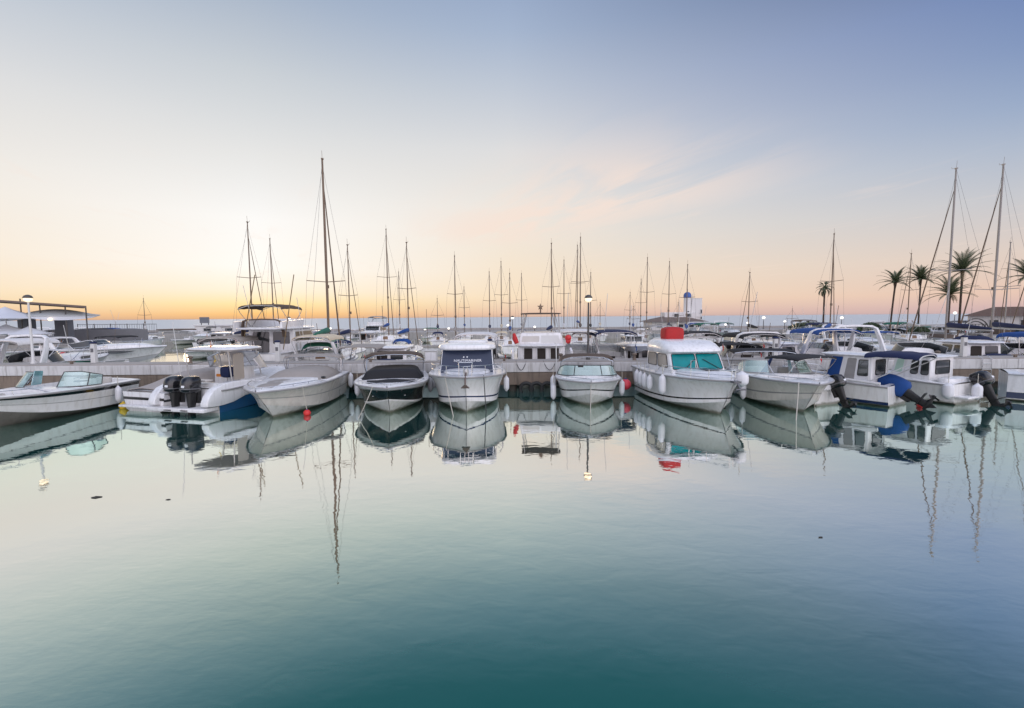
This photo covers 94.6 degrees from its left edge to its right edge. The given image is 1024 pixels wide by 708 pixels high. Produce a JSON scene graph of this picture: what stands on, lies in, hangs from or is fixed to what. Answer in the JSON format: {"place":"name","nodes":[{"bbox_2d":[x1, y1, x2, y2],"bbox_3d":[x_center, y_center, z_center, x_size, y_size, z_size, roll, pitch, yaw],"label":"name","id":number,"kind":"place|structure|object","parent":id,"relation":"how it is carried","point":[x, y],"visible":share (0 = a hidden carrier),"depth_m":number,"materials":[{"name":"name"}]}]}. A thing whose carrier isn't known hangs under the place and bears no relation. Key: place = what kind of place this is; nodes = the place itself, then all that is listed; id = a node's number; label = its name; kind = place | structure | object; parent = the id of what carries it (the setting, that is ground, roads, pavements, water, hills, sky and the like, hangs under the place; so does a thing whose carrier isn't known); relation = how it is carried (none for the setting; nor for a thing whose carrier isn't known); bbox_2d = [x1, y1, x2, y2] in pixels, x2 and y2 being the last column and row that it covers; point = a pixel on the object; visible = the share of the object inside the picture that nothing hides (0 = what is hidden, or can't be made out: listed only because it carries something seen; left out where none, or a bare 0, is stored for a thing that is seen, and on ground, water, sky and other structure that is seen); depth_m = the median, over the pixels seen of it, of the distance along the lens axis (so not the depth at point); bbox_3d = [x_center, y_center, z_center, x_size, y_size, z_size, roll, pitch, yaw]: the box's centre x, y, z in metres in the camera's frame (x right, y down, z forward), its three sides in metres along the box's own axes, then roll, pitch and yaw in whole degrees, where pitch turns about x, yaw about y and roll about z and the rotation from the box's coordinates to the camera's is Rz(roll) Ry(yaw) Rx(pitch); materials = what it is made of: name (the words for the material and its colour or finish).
{"place":"outdoors","nodes":[
{"label":"outdoors","id":0,"kind":"place"},
{"bbox_2d":[0,340,140,350],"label":"terrace quay","id":1,"kind":"structure","parent":0,"point":[12,346],"depth_m":39.09,"materials":[{"name":"stone"}]},
{"bbox_2d":[0,307,31,336],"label":"parasol","id":2,"kind":"object","parent":1,"relation":"on","point":[6,313],"visible":0.81,"depth_m":39.03,"materials":[{"name":"fabric"}]},
{"bbox_2d":[0,326,53,336],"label":"parasol","id":3,"kind":"object","parent":1,"relation":"on","point":[25,330],"visible":0.88,"depth_m":39.01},
{"bbox_2d":[0,299,147,343],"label":"terrace pavilion","id":4,"kind":"structure","parent":1,"relation":"on","point":[62,317],"depth_m":42.51,"materials":[{"name":"white tile"}]},
{"bbox_2d":[156,328,195,333],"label":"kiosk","id":5,"kind":"object","parent":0,"point":[167,331],"visible":0.61,"depth_m":66.20,"materials":[{"name":"tile"}]},
{"bbox_2d":[0,314,967,329],"bbox_3d":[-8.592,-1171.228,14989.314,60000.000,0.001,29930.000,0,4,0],"label":"sea","id":6,"kind":"structure","parent":0,"point":[617,321],"depth_m":340.23,"materials":[{"name":"liquid"}]},
{"bbox_2d":[0,327,931,341],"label":"breakwater","id":7,"kind":"object","parent":6,"relation":"in","point":[450,334],"visible":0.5,"depth_m":66.00,"materials":[{"name":"stone"}]},
{"bbox_2d":[193,325,239,333],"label":"long shed","id":8,"kind":"structure","parent":7,"relation":"on","point":[202,328],"depth_m":66.39,"materials":[{"name":"paint"}]},
{"bbox_2d":[639,312,708,329],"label":"harbour building","id":9,"kind":"structure","parent":7,"relation":"on","point":[662,320],"depth_m":67.37,"materials":[{"name":"paint"}]},
{"bbox_2d":[683,292,702,319],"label":"control tower","id":10,"kind":"structure","parent":7,"relation":"on","point":[696,303],"depth_m":69.36,"materials":[{"name":"paint"}]},
{"bbox_2d":[815,281,834,321],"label":"palm tree","id":11,"kind":"object","parent":7,"relation":"on","point":[823,289],"visible":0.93,"depth_m":65.55,"materials":[{"name":"green plant"}]},
{"bbox_2d":[52,324,944,332],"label":"parapet wall","id":12,"kind":"structure","parent":0,"point":[526,328],"depth_m":72.87,"materials":[{"name":"concrete"}]},
{"bbox_2d":[0,338,1023,707],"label":"harbour water","id":13,"kind":"structure","parent":0,"point":[632,546],"depth_m":6.14,"materials":[{"name":"liquid"}]},
{"bbox_2d":[0,334,108,362],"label":"sport cruiser","id":14,"kind":"object","parent":13,"relation":"on","point":[45,355],"visible":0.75,"depth_m":23.68,"materials":[{"name":"white plastic"}]},
{"bbox_2d":[0,371,140,425],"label":"bowrider","id":15,"kind":"object","parent":13,"relation":"on","point":[36,399],"visible":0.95,"depth_m":15.18,"materials":[{"name":"plastic"}]},
{"bbox_2d":[34,337,166,361],"bbox_3d":[-25.308,0.099,29.402,7.402,2.380,2.700,-1,4,-2],"label":"motor yacht","id":16,"kind":"object","parent":13,"relation":"on","point":[137,352],"visible":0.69,"depth_m":28.93,"materials":[{"name":"white plastic"}]},
{"bbox_2d":[111,312,164,344],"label":"sport cruiser","id":17,"kind":"object","parent":13,"relation":"on","point":[157,340],"visible":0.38,"depth_m":52.10,"materials":[{"name":"white plastic"}]},
{"bbox_2d":[118,367,215,412],"bbox_3d":[-11.952,1.340,17.557,2.230,1.560,3.856,1,5,17],"label":"covered speedboat","id":18,"kind":"object","parent":13,"relation":"on","point":[136,399],"visible":0.29,"depth_m":16.14,"materials":[{"name":"plastic"}]},
{"bbox_2d":[170,330,199,344],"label":"open boat","id":19,"kind":"object","parent":13,"relation":"on","point":[187,340],"visible":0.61,"depth_m":59.11,"materials":[{"name":"white plastic"}]},
{"bbox_2d":[183,327,235,359],"bbox_3d":[-24.682,-0.786,38.448,2.448,2.721,6.088,-1,4,-3],"label":"runabout","id":20,"kind":"object","parent":13,"relation":"on","point":[199,354],"visible":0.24,"depth_m":36.75,"materials":[{"name":"plastic"}]},
{"bbox_2d":[192,325,238,346],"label":"pilothouse boat","id":21,"kind":"object","parent":13,"relation":"on","point":[196,344],"visible":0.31,"depth_m":49.62,"materials":[{"name":"white plastic"}]},
{"bbox_2d":[147,322,284,416],"bbox_3d":[-10.310,0.475,17.535,2.630,3.337,5.206,1,5,14],"label":"fishing boat","id":22,"kind":"object","parent":13,"relation":"on","point":[193,395],"visible":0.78,"depth_m":15.96,"materials":[{"name":"white plastic"}]},
{"bbox_2d":[198,335,258,360],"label":"sport cruiser","id":23,"kind":"object","parent":13,"relation":"on","point":[240,338],"visible":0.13,"depth_m":22.89,"materials":[{"name":"white plastic"}]},
{"bbox_2d":[213,220,264,359],"bbox_3d":[-18.575,-4.298,33.295,2.467,10.840,7.730,-1,5,-9],"label":"sailing yacht","id":24,"kind":"object","parent":13,"relation":"on","point":[238,332],"visible":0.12,"depth_m":33.54,"materials":[{"name":"white plastic"}]},
{"bbox_2d":[218,274,323,360],"bbox_3d":[-12.076,-1.290,25.876,3.270,5.505,8.610,0,4,-1],"label":"flybridge cruiser","id":25,"kind":"object","parent":13,"relation":"on","point":[267,332],"visible":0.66,"depth_m":23.88,"materials":[{"name":"white plastic"}]},
{"bbox_2d":[252,332,269,352],"bbox_3d":[-12.704,-0.588,23.894,0.879,1.055,0.097,0,4,-1],"label":"door","id":26,"kind":"structure","parent":25,"relation":"in","point":[263,337],"depth_m":23.88,"materials":[{"name":"grey glass"}]},
{"bbox_2d":[273,332,289,343],"bbox_3d":[-11.654,-0.820,23.907,0.856,0.609,0.069,0,4,-1],"label":"window","id":27,"kind":"structure","parent":25,"relation":"in","point":[276,335],"depth_m":23.89,"materials":[{"name":"grey glass"}]},
{"bbox_2d":[261,234,284,318],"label":"sailing yacht","id":28,"kind":"object","parent":13,"relation":"on","point":[271,280],"visible":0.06,"depth_m":46.57,"materials":[{"name":"white plastic"}]},
{"bbox_2d":[243,353,349,416],"bbox_3d":[-7.642,1.151,16.587,2.580,2.026,5.716,-1,4,-4],"label":"sport boat","id":29,"kind":"object","parent":13,"relation":"on","point":[279,393],"visible":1,"depth_m":15.78,"materials":[{"name":"plastic"}]},
{"bbox_2d":[290,150,354,360],"bbox_3d":[-10.076,-4.614,25.374,2.887,12.584,9.092,-1,5,-11],"label":"sailing yacht","id":30,"kind":"object","parent":13,"relation":"on","point":[320,344],"visible":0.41,"depth_m":25.66,"materials":[{"name":"white plastic"}]},
{"bbox_2d":[291,300,357,360],"bbox_3d":[-9.515,-0.653,24.747,2.423,4.374,6.603,0,4,-1],"label":"sport cruiser","id":31,"kind":"object","parent":13,"relation":"on","point":[331,337],"visible":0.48,"depth_m":22.93,"materials":[{"name":"white plastic"}]},
{"bbox_2d":[331,244,365,359],"bbox_3d":[-11.630,-3.537,33.427,2.088,9.200,6.505,0,4,-1],"label":"sailing yacht","id":32,"kind":"object","parent":13,"relation":"on","point":[359,352],"visible":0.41,"depth_m":33.61,"materials":[{"name":"white plastic"}]},
{"bbox_2d":[338,331,385,387],"bbox_3d":[-7.252,0.328,24.172,2.360,3.010,6.720,0,4,0],"label":"open boat","id":33,"kind":"object","parent":13,"relation":"on","point":[375,346],"visible":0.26,"depth_m":22.78,"materials":[{"name":"white plastic"}]},
{"bbox_2d":[351,318,380,343],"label":"pilothouse boat","id":34,"kind":"object","parent":13,"relation":"on","point":[367,337],"visible":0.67,"depth_m":49.81,"materials":[{"name":"white plastic"}]},
{"bbox_2d":[362,316,391,335],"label":"flybridge cruiser","id":35,"kind":"object","parent":13,"relation":"on","point":[374,326],"visible":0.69,"depth_m":60.40,"materials":[{"name":"white plastic"}]},
{"bbox_2d":[370,228,402,351],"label":"sailing yacht","id":36,"kind":"object","parent":13,"relation":"on","point":[389,339],"visible":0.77,"depth_m":46.17,"materials":[{"name":"white plastic"}]},
{"bbox_2d":[353,351,429,412],"bbox_3d":[-4.293,1.053,17.008,2.630,2.106,5.034,-1,5,-10],"label":"black speedboat","id":37,"kind":"object","parent":13,"relation":"on","point":[399,386],"visible":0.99,"depth_m":16.01,"materials":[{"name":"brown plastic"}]},
{"bbox_2d":[373,310,417,359],"bbox_3d":[-6.078,-0.429,23.907,2.436,4.009,7.268,0,4,1],"label":"pilothouse boat","id":38,"kind":"object","parent":13,"relation":"on","point":[397,347],"visible":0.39,"depth_m":23.53,"materials":[{"name":"white plastic"}]},
{"bbox_2d":[393,242,423,357],"bbox_3d":[-7.687,-3.788,34.403,2.141,9.490,6.676,0,4,3],"label":"sailing yacht","id":39,"kind":"object","parent":13,"relation":"on","point":[418,348],"visible":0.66,"depth_m":34.58,"materials":[{"name":"white plastic"}]},
{"bbox_2d":[428,298,447,344],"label":"sailing yacht","id":40,"kind":"object","parent":13,"relation":"on","point":[437,340],"visible":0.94,"depth_m":49.24,"materials":[{"name":"white plastic"}]},
{"bbox_2d":[428,339,505,411],"bbox_3d":[-1.589,0.813,16.913,2.800,2.560,5.119,-1,4,-3],"label":"cabin cruiser","id":41,"kind":"object","parent":13,"relation":"on","point":[464,366],"visible":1,"depth_m":16.09,"materials":[{"name":"white plastic"}]},
{"bbox_2d":[454,319,502,358],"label":"sport cruiser","id":42,"kind":"object","parent":13,"relation":"on","point":[496,349],"visible":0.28,"depth_m":22.83,"materials":[{"name":"white plastic"}]},
{"bbox_2d":[492,261,511,343],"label":"sailing yacht","id":43,"kind":"object","parent":13,"relation":"on","point":[503,335],"visible":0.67,"depth_m":48.69,"materials":[{"name":"white plastic"}]},
{"bbox_2d":[498,268,519,354],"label":"sailing yacht","id":44,"kind":"object","parent":13,"relation":"on","point":[508,345],"visible":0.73,"depth_m":40.28,"materials":[{"name":"white plastic"}]},
{"bbox_2d":[0,355,1023,390],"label":"pier","id":45,"kind":"structure","parent":13,"relation":"in","point":[146,373],"depth_m":19.62,"materials":[{"name":"concrete"}]},
{"bbox_2d":[22,295,36,363],"bbox_3d":[-20.545,-1.052,20.168,0.347,2.938,0.338,0,4,0],"label":"street lamp","id":46,"kind":"object","parent":45,"relation":"on","point":[27,298],"visible":1,"depth_m":20.14,"materials":[{"name":"white"}]},
{"bbox_2d":[424,350,437,361],"bbox_3d":[-3.424,0.062,20.014,0.560,0.490,0.420,0,4,0],"label":"service cabinet","id":47,"kind":"object","parent":45,"relation":"on","point":[431,355],"visible":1,"depth_m":19.83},
{"bbox_2d":[959,335,968,356],"bbox_3d":[19.452,-0.347,20.346,0.220,0.920,0.200,0,4,0],"label":"service pedestal","id":48,"kind":"object","parent":45,"relation":"on","point":[963,346],"visible":1,"depth_m":20.28,"materials":[{"name":"white plastic"}]},
{"bbox_2d":[511,303,572,385],"bbox_3d":[1.339,-0.557,24.736,2.830,4.028,7.508,0,4,0],"label":"flybridge trawler","id":49,"kind":"object","parent":13,"relation":"on","point":[536,345],"visible":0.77,"depth_m":21.57,"materials":[{"name":"white plastic"}]},
{"bbox_2d":[540,243,562,338],"bbox_3d":[3.228,-4.568,39.343,2.292,10.115,7.164,1,5,12],"label":"sailing yacht","id":50,"kind":"object","parent":13,"relation":"on","point":[550,327],"visible":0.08,"depth_m":39.61,"materials":[{"name":"white plastic"}]},
{"bbox_2d":[567,245,586,336],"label":"sailing yacht","id":51,"kind":"object","parent":13,"relation":"on","point":[577,283],"visible":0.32,"depth_m":59.39,"materials":[{"name":"white plastic"}]},
{"bbox_2d":[554,306,602,358],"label":"sport cruiser","id":52,"kind":"object","parent":13,"relation":"on","point":[579,348],"visible":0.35,"depth_m":24.08,"materials":[{"name":"white plastic"}]},
{"bbox_2d":[568,232,593,345],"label":"sailing yacht","id":53,"kind":"object","parent":13,"relation":"on","point":[581,339],"visible":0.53,"depth_m":42.00,"materials":[{"name":"white plastic"}]},
{"bbox_2d":[555,344,621,405],"bbox_3d":[2.821,0.832,17.595,2.460,2.350,3.775,0,5,6],"label":"bowrider","id":54,"kind":"object","parent":13,"relation":"on","point":[574,384],"visible":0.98,"depth_m":16.88,"materials":[{"name":"white plastic"}]},
{"bbox_2d":[581,293,637,384],"bbox_3d":[4.816,-0.802,24.810,2.636,4.454,7.371,-1,4,-2],"label":"sport cruiser","id":55,"kind":"object","parent":13,"relation":"on","point":[612,351],"visible":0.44,"depth_m":23.79,"materials":[{"name":"white plastic"}]},
{"bbox_2d":[613,334,646,345],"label":"pilothouse boat","id":56,"kind":"object","parent":13,"relation":"on","point":[634,338],"visible":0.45,"depth_m":37.97,"materials":[{"name":"white plastic"}]},
{"bbox_2d":[615,305,647,357],"bbox_3d":[6.354,-0.509,24.270,2.512,3.931,6.568,-1,4,-3],"label":"pilothouse boat","id":57,"kind":"object","parent":13,"relation":"on","point":[626,349],"visible":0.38,"depth_m":23.39,"materials":[{"name":"white plastic"}]},
{"bbox_2d":[637,253,655,338],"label":"sailing yacht","id":58,"kind":"object","parent":13,"relation":"on","point":[646,330],"visible":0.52,"depth_m":49.34,"materials":[{"name":"white plastic"}]},
{"bbox_2d":[643,307,672,342],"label":"sport cruiser","id":59,"kind":"object","parent":13,"relation":"on","point":[652,336],"visible":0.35,"depth_m":39.88,"materials":[{"name":"white plastic"}]},
{"bbox_2d":[323,340,1023,351],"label":"pontoon","id":60,"kind":"object","parent":13,"relation":"on","point":[430,347],"depth_m":43.55,"materials":[{"name":"concrete"}]},
{"bbox_2d":[631,327,745,413],"bbox_3d":[6.381,0.567,16.552,2.830,2.990,5.726,-1,5,-6],"label":"pilothouse cruiser","id":61,"kind":"object","parent":13,"relation":"on","point":[697,375],"visible":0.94,"depth_m":16.27,"materials":[{"name":"white plastic"}]},
{"bbox_2d":[671,354,697,369],"bbox_3d":[5.936,0.267,16.338,0.888,0.531,0.334,-1,5,-6],"label":"window","id":62,"kind":"structure","parent":61,"relation":"in","point":[678,360],"depth_m":16.34,"materials":[{"name":"teal glass"}]},
{"bbox_2d":[695,353,722,368],"bbox_3d":[6.850,0.254,16.427,0.888,0.531,0.334,-1,5,-6],"label":"window","id":63,"kind":"structure","parent":61,"relation":"in","point":[714,358],"depth_m":16.43,"materials":[{"name":"teal glass"}]},
{"bbox_2d":[735,360,748,386],"bbox_3d":[6.928,0.587,14.235,0.380,0.810,0.380,0,4,0],"label":"boat fender","id":64,"kind":"object","parent":61,"relation":"hanging from","point":[743,376],"visible":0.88,"depth_m":14.12,"materials":[{"name":"plastic"}]},
{"bbox_2d":[678,296,723,356],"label":"sport cruiser","id":65,"kind":"object","parent":13,"relation":"on","point":[709,335],"visible":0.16,"depth_m":22.60,"materials":[{"name":"white plastic"}]},
{"bbox_2d":[689,310,723,341],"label":"sport cruiser","id":66,"kind":"object","parent":13,"relation":"on","point":[712,324],"visible":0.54,"depth_m":48.78,"materials":[{"name":"white plastic"}]},
{"bbox_2d":[712,321,741,334],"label":"sport cruiser","id":67,"kind":"object","parent":13,"relation":"on","point":[729,329],"visible":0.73,"depth_m":60.78,"materials":[{"name":"white plastic"}]},
{"bbox_2d":[714,341,761,357],"bbox_3d":[10.593,0.462,23.768,2.360,2.209,7.007,0,4,2],"label":"open boat","id":68,"kind":"object","parent":13,"relation":"on","point":[723,343],"visible":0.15,"depth_m":22.19,"materials":[{"name":"white plastic"}]},
{"bbox_2d":[707,292,785,357],"bbox_3d":[11.831,-0.875,24.915,2.707,4.480,7.571,0,4,-1],"label":"sport cruiser","id":69,"kind":"object","parent":13,"relation":"on","point":[738,335],"visible":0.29,"depth_m":23.25,"materials":[{"name":"white plastic"}]},
{"bbox_2d":[738,271,765,343],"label":"sailing yacht","id":70,"kind":"object","parent":13,"relation":"on","point":[753,338],"visible":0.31,"depth_m":42.55,"materials":[{"name":"white plastic"}]},
{"bbox_2d":[747,323,799,356],"bbox_3d":[13.533,-0.147,24.807,2.588,3.021,6.602,-1,4,-3],"label":"pilothouse boat","id":71,"kind":"object","parent":13,"relation":"on","point":[789,345],"visible":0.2,"depth_m":23.80,"materials":[{"name":"white plastic"}]},
{"bbox_2d":[724,348,834,411],"bbox_3d":[9.584,0.980,16.765,2.680,2.086,5.430,0,5,9],"label":"bowrider","id":72,"kind":"object","parent":13,"relation":"on","point":[777,386],"visible":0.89,"depth_m":15.89,"materials":[{"name":"plastic"}]},
{"bbox_2d":[758,354,856,407],"bbox_3d":[10.489,0.986,17.148,2.026,2.003,3.832,-2,5,-22],"label":"open dinghy","id":73,"kind":"object","parent":13,"relation":"on","point":[833,393],"visible":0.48,"depth_m":16.21,"materials":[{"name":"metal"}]},
{"bbox_2d":[763,328,861,354],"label":"sport cruiser","id":74,"kind":"object","parent":13,"relation":"on","point":[806,346],"visible":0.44,"depth_m":23.24,"materials":[{"name":"white plastic"}]},
{"bbox_2d":[810,233,844,342],"bbox_3d":[25.236,-4.715,37.420,2.357,10.387,7.376,3,6,40],"label":"sailing yacht","id":75,"kind":"object","parent":13,"relation":"on","point":[823,340],"visible":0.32,"depth_m":37.55,"materials":[{"name":"white plastic"}]},
{"bbox_2d":[788,305,886,355],"bbox_3d":[17.317,-0.654,25.434,2.920,3.877,8.006,-1,4,-2],"label":"sport cruiser","id":76,"kind":"object","parent":13,"relation":"on","point":[838,344],"visible":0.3,"depth_m":24.24,"materials":[{"name":"white plastic"}]},
{"bbox_2d":[811,307,885,344],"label":"sport cruiser","id":77,"kind":"object","parent":13,"relation":"on","point":[848,336],"visible":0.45,"depth_m":39.32,"materials":[{"name":"white plastic"}]},
{"bbox_2d":[782,350,938,408],"bbox_3d":[12.405,0.892,17.245,2.020,2.146,5.034,-3,5,-32],"label":"pilothouse fisher","id":78,"kind":"object","parent":13,"relation":"on","point":[870,379],"visible":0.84,"depth_m":16.21,"materials":[{"name":"white plastic"}]},
{"bbox_2d":[844,358,856,378],"bbox_3d":[11.992,0.678,16.799,0.059,1.088,0.423,-3,5,-29],"label":"door","id":79,"kind":"structure","parent":78,"relation":"in","point":[851,362],"depth_m":16.75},
{"bbox_2d":[857,359,868,375],"bbox_3d":[12.194,0.476,16.412,0.061,0.573,0.350,-3,5,-28],"label":"window","id":80,"kind":"structure","parent":78,"relation":"in","point":[862,370],"depth_m":16.42,"materials":[{"name":"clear glass"}]},
{"bbox_2d":[875,359,885,374],"bbox_3d":[12.865,0.451,16.503,0.786,0.547,0.046,-3,5,-32],"label":"window","id":81,"kind":"structure","parent":78,"relation":"in","point":[880,368],"depth_m":16.50,"materials":[{"name":"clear glass"}]},
{"bbox_2d":[862,308,927,340],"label":"sport cruiser","id":82,"kind":"object","parent":13,"relation":"on","point":[887,336],"visible":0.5,"depth_m":51.00,"materials":[{"name":"white plastic"}]},
{"bbox_2d":[855,290,948,353],"bbox_3d":[20.788,-0.961,24.999,2.778,4.507,7.605,0,4,2],"label":"sport cruiser","id":83,"kind":"object","parent":13,"relation":"on","point":[926,347],"visible":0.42,"depth_m":24.47,"materials":[{"name":"white plastic"}]},
{"bbox_2d":[892,251,933,342],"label":"sailing yacht","id":84,"kind":"object","parent":13,"relation":"on","point":[902,338],"visible":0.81,"depth_m":45.32,"materials":[{"name":"white plastic"}]},
{"bbox_2d":[888,352,1012,407],"bbox_3d":[15.287,0.949,17.501,2.080,1.950,4.693,-2,5,-22],"label":"cabin fisher","id":85,"kind":"object","parent":13,"relation":"on","point":[931,377],"visible":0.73,"depth_m":16.64,"materials":[{"name":"white plastic"}]},
{"bbox_2d":[935,360,949,373],"bbox_3d":[15.475,0.465,16.985,0.876,0.507,0.046,-2,5,-22],"label":"window","id":86,"kind":"structure","parent":85,"relation":"in","point":[942,366],"depth_m":16.98,"materials":[{"name":"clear glass"}]},
{"bbox_2d":[941,378,953,398],"bbox_3d":[14.797,1.087,16.032,0.320,0.890,0.320,0,4,0],"label":"boat fender","id":87,"kind":"object","parent":85,"relation":"hanging from","point":[947,390],"visible":1,"depth_m":15.95,"materials":[{"name":"plastic"}]},
{"bbox_2d":[907,166,1022,354],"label":"sailing yacht","id":88,"kind":"object","parent":13,"relation":"on","point":[956,326],"visible":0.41,"depth_m":27.71,"materials":[{"name":"white metal"}]},
{"bbox_2d":[935,320,1012,355],"bbox_3d":[23.405,-0.215,23.904,2.588,3.152,7.668,-1,4,-1],"label":"pilothouse boat","id":89,"kind":"object","parent":13,"relation":"on","point":[983,348],"visible":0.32,"depth_m":23.43,"materials":[{"name":"white plastic"}]},
{"bbox_2d":[942,331,1023,354],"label":"sport cruiser","id":90,"kind":"object","parent":13,"relation":"on","point":[1015,348],"visible":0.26,"depth_m":24.13,"materials":[{"name":"white plastic"}]},
{"bbox_2d":[949,329,1023,340],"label":"sport cruiser","id":91,"kind":"object","parent":13,"relation":"on","point":[996,332],"visible":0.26,"depth_m":48.52,"materials":[{"name":"white plastic"}]},
{"bbox_2d":[954,157,1023,353],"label":"sailing yacht","id":92,"kind":"object","parent":13,"relation":"on","point":[1009,326],"visible":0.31,"depth_m":27.81,"materials":[{"name":"white metal"}]},
{"bbox_2d":[988,242,1020,342],"bbox_3d":[37.207,-4.117,35.506,2.099,9.318,6.541,3,6,40],"label":"sailing yacht","id":93,"kind":"object","parent":13,"relation":"on","point":[1006,288],"visible":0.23,"depth_m":35.75,"materials":[{"name":"white plastic"}]},
{"bbox_2d":[998,369,1023,400],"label":"motor launch","id":94,"kind":"object","parent":13,"relation":"on","point":[1010,384],"visible":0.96,"depth_m":16.77,"materials":[{"name":"white plastic"}]},
{"bbox_2d":[0,0,1023,320],"label":"sky","id":95,"kind":"structure","parent":0,"point":[140,140],"materials":[{"name":"blue"}]},
{"bbox_2d":[879,265,915,327],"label":"palm tree","id":96,"kind":"object","parent":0,"point":[896,280],"visible":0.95,"depth_m":54.53,"materials":[{"name":"green plant"}]},
{"bbox_2d":[912,330,989,336],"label":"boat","id":97,"kind":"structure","parent":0,"point":[942,332],"depth_m":53.32,"materials":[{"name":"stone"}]},
{"bbox_2d":[899,264,942,323],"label":"palm tree","id":98,"kind":"object","parent":97,"relation":"on","point":[920,274],"visible":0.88,"depth_m":56.27,"materials":[{"name":"green plant"}]},
{"bbox_2d":[920,274,978,332],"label":"palm tree","id":99,"kind":"object","parent":97,"relation":"on","point":[953,288],"visible":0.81,"depth_m":48.46,"materials":[{"name":"green plant"}]},
{"bbox_2d":[929,248,1001,332],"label":"palm tree","id":100,"kind":"object","parent":97,"relation":"on","point":[964,263],"visible":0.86,"depth_m":49.24,"materials":[{"name":"green plant"}]},
{"bbox_2d":[964,307,1023,327],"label":"house","id":101,"kind":"structure","parent":97,"relation":"on","point":[985,315],"depth_m":54.70,"materials":[{"name":"paint"}]},
{"bbox_2d":[997,258,1023,330],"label":"palm tree","id":102,"kind":"object","parent":97,"relation":"on","point":[1020,269],"visible":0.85,"depth_m":46.75,"materials":[{"name":"green plant"}]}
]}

